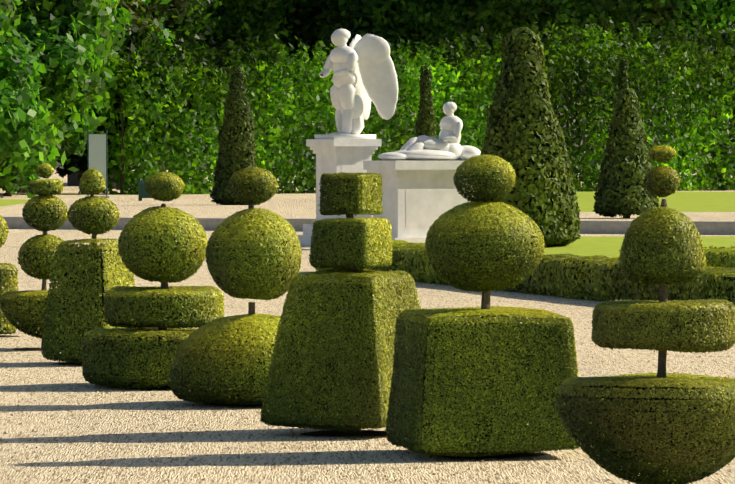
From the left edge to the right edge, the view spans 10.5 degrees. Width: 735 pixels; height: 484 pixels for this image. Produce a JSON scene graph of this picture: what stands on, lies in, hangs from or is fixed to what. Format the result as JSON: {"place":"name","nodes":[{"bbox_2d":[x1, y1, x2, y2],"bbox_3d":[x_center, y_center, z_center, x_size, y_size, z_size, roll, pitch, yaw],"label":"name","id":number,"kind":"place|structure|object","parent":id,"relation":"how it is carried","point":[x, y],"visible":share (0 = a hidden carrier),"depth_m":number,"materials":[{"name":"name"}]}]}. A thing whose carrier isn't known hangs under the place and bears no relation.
{"place":"outdoors","nodes":[
{"label":"outdoors","id":0,"kind":"place"},
{"bbox_2d":[0,199,27,205],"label":"lawn","id":1,"kind":"structure","parent":0,"point":[5,202],"depth_m":191.31,"materials":[{"name":"green plant"}]},
{"bbox_2d":[0,229,734,483],"bbox_3d":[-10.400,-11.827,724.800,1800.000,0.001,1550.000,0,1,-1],"label":"gravel ground","id":2,"kind":"structure","parent":0,"point":[76,452],"depth_m":32.70,"materials":[{"name":"beige gravel"}]},
{"bbox_2d":[0,215,18,336],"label":"topiary drum balls","id":3,"kind":"object","parent":2,"relation":"on","point":[8,277],"visible":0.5,"depth_m":51.32,"materials":[{"name":"green plant"}]},
{"bbox_2d":[0,163,67,350],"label":"topiary balls","id":4,"kind":"object","parent":2,"relation":"on","point":[23,311],"visible":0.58,"depth_m":47.71,"materials":[{"name":"green plant"}]},
{"bbox_2d":[41,168,136,364],"bbox_3d":[-3.071,0.268,44.432,0.907,2.193,0.915,1,1,28],"label":"topiary","id":5,"kind":"object","parent":2,"relation":"on","point":[87,277],"visible":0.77,"depth_m":44.18,"materials":[{"name":"green plant"}]},
{"bbox_2d":[81,162,224,388],"bbox_3d":[-2.057,0.327,39.945,1.642,2.241,1.660,0,1,-1],"label":"topiary","id":6,"kind":"object","parent":2,"relation":"on","point":[161,246],"visible":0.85,"depth_m":39.56,"materials":[{"name":"green plant"}]},
{"bbox_2d":[169,167,301,405],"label":"topiary balls","id":7,"kind":"object","parent":2,"relation":"on","point":[225,361],"visible":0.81,"depth_m":36.60,"materials":[{"name":"green plant"}]},
{"bbox_2d":[260,172,420,435],"bbox_3d":[-0.129,0.505,32.886,1.229,2.165,1.223,1,1,26],"label":"pyramid topiary","id":8,"kind":"object","parent":2,"relation":"on","point":[332,364],"visible":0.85,"depth_m":32.55,"materials":[{"name":"leaf"},{"name":"wood"}]},
{"bbox_2d":[1,334,700,483],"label":"path litter clippings","id":9,"kind":"object","parent":2,"relation":"on","point":[5,432],"visible":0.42,"depth_m":32.09,"materials":[{"name":"green plant"}]},
{"bbox_2d":[2,217,734,234],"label":"low curb","id":10,"kind":"structure","parent":2,"relation":"on","point":[621,227],"depth_m":128.27,"materials":[{"name":"grey stone"}]},
{"bbox_2d":[298,29,480,245],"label":"winged figure statue","id":11,"kind":"object","parent":2,"relation":"on","point":[420,195],"visible":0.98,"depth_m":109.29,"materials":[{"name":"stone"}]},
{"bbox_2d":[385,154,578,457],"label":"topiary balls","id":12,"kind":"object","parent":2,"relation":"on","point":[475,382],"visible":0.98,"depth_m":30.00,"materials":[{"name":"leaf"},{"name":"wood"}]},
{"bbox_2d":[315,240,734,305],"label":"box hedge","id":13,"kind":"object","parent":2,"relation":"on","point":[595,277],"visible":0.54,"depth_m":65.59,"materials":[{"name":"green plant"}]},
{"bbox_2d":[478,27,580,245],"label":"yew cone","id":14,"kind":"object","parent":2,"relation":"on","point":[524,137],"visible":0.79,"depth_m":105.27,"materials":[{"name":"green plant"}]},
{"bbox_2d":[539,236,734,257],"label":"lawn","id":15,"kind":"structure","parent":2,"relation":"on","point":[608,246],"depth_m":106.54,"materials":[{"name":"green plant"}]},
{"bbox_2d":[554,145,734,483],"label":"topiary bowl tiers","id":16,"kind":"object","parent":2,"relation":"on","point":[661,426],"visible":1,"depth_m":25.64,"materials":[{"name":"leaf"},{"name":"wood"}]},
{"bbox_2d":[703,245,734,268],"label":"box hedge","id":17,"kind":"object","parent":2,"relation":"on","point":[723,257],"visible":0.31,"depth_m":73.14,"materials":[{"name":"green plant"}]},
{"bbox_2d":[0,170,734,220],"bbox_3d":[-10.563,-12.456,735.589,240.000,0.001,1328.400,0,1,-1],"label":"terrace","id":18,"kind":"structure","parent":0,"point":[293,206],"depth_m":172.26,"materials":[{"name":"beige gravel"}]},
{"bbox_2d":[0,0,65,197],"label":"tree","id":19,"kind":"object","parent":18,"relation":"on","point":[29,141],"visible":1,"depth_m":212.76,"materials":[{"name":"green plant"}]},
{"bbox_2d":[0,0,116,195],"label":"tree","id":20,"kind":"object","parent":18,"relation":"on","point":[59,36],"visible":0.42,"depth_m":225.94,"materials":[{"name":"green plant"}]},
{"bbox_2d":[46,0,132,160],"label":"tree","id":21,"kind":"object","parent":18,"relation":"on","point":[124,17],"depth_m":238.83,"materials":[{"name":"green plant"}]},
{"bbox_2d":[17,0,175,192],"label":"tree","id":22,"kind":"object","parent":18,"relation":"on","point":[166,34],"depth_m":257.14,"materials":[{"name":"green plant"}]},
{"bbox_2d":[85,130,109,197],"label":"banner sign","id":23,"kind":"object","parent":18,"relation":"on","point":[97,151],"visible":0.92,"depth_m":214.71,"materials":[{"name":"grey paint"}]},
{"bbox_2d":[50,0,215,193],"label":"tree","id":24,"kind":"object","parent":18,"relation":"on","point":[136,28],"depth_m":246.30,"materials":[{"name":"green plant"}]},
{"bbox_2d":[67,0,221,185],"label":"tree","id":25,"kind":"object","parent":18,"relation":"on","point":[181,33],"visible":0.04,"depth_m":339.31,"materials":[{"name":"green plant"}]},
{"bbox_2d":[138,178,151,200],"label":"versailles planter box","id":26,"kind":"object","parent":18,"relation":"on","point":[142,193],"visible":0.42,"depth_m":199.15,"materials":[{"name":"teal paint"}]},
{"bbox_2d":[107,0,213,188],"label":"tree","id":27,"kind":"object","parent":18,"relation":"on","point":[171,4],"visible":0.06,"depth_m":297.77,"materials":[{"name":"green plant"}]},
{"bbox_2d":[210,65,260,204],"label":"yew cone","id":28,"kind":"object","parent":18,"relation":"on","point":[237,144],"visible":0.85,"depth_m":178.31,"materials":[{"name":"green plant"}]},
{"bbox_2d":[175,0,306,179],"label":"tree","id":29,"kind":"object","parent":18,"relation":"on","point":[239,22],"visible":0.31,"depth_m":372.73,"materials":[{"name":"green plant"}]},
{"bbox_2d":[249,75,307,167],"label":"tree","id":30,"kind":"object","parent":18,"relation":"on","point":[279,116],"depth_m":399.11,"materials":[{"name":"green plant"}]},
{"bbox_2d":[266,0,399,124],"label":"tree","id":31,"kind":"object","parent":18,"relation":"on","point":[303,28],"visible":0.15,"depth_m":382.74,"materials":[{"name":"green plant"}]},
{"bbox_2d":[308,0,454,125],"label":"tree","id":32,"kind":"object","parent":18,"relation":"on","point":[391,21],"visible":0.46,"depth_m":373.46,"materials":[{"name":"green plant"}]},
{"bbox_2d":[78,14,734,194],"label":"hedge","id":33,"kind":"object","parent":18,"relation":"on","point":[454,70],"visible":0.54,"depth_m":259.16,"materials":[{"name":"green plant"}]},
{"bbox_2d":[414,65,436,148],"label":"conical topiary","id":34,"kind":"object","parent":18,"relation":"on","point":[425,123],"visible":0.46,"depth_m":199.70,"materials":[{"name":"green plant"}]},
{"bbox_2d":[421,0,589,134],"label":"tree","id":35,"kind":"object","parent":18,"relation":"on","point":[456,18],"visible":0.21,"depth_m":366.56,"materials":[{"name":"green plant"}]},
{"bbox_2d":[468,0,633,108],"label":"tree","id":36,"kind":"object","parent":18,"relation":"on","point":[528,13],"visible":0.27,"depth_m":358.62,"materials":[{"name":"green plant"}]},
{"bbox_2d":[617,58,628,95],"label":"slim yew cone","id":37,"kind":"object","parent":18,"relation":"on","point":[623,76],"visible":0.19,"depth_m":219.92,"materials":[{"name":"green plant"}]},
{"bbox_2d":[593,87,659,217],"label":"yew cone","id":38,"kind":"object","parent":18,"relation":"on","point":[626,166],"visible":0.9,"depth_m":133.51,"materials":[{"name":"green plant"}]},
{"bbox_2d":[593,0,734,182],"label":"tree","id":39,"kind":"object","parent":18,"relation":"on","point":[691,13],"visible":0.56,"depth_m":341.94,"materials":[{"name":"green plant"}]},
{"bbox_2d":[49,80,732,170],"label":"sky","id":40,"kind":"structure","parent":0,"point":[307,153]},
{"bbox_2d":[571,192,734,211],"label":"lawn","id":41,"kind":"structure","parent":0,"point":[702,201],"depth_m":188.89,"materials":[{"name":"green plant"}]}
]}

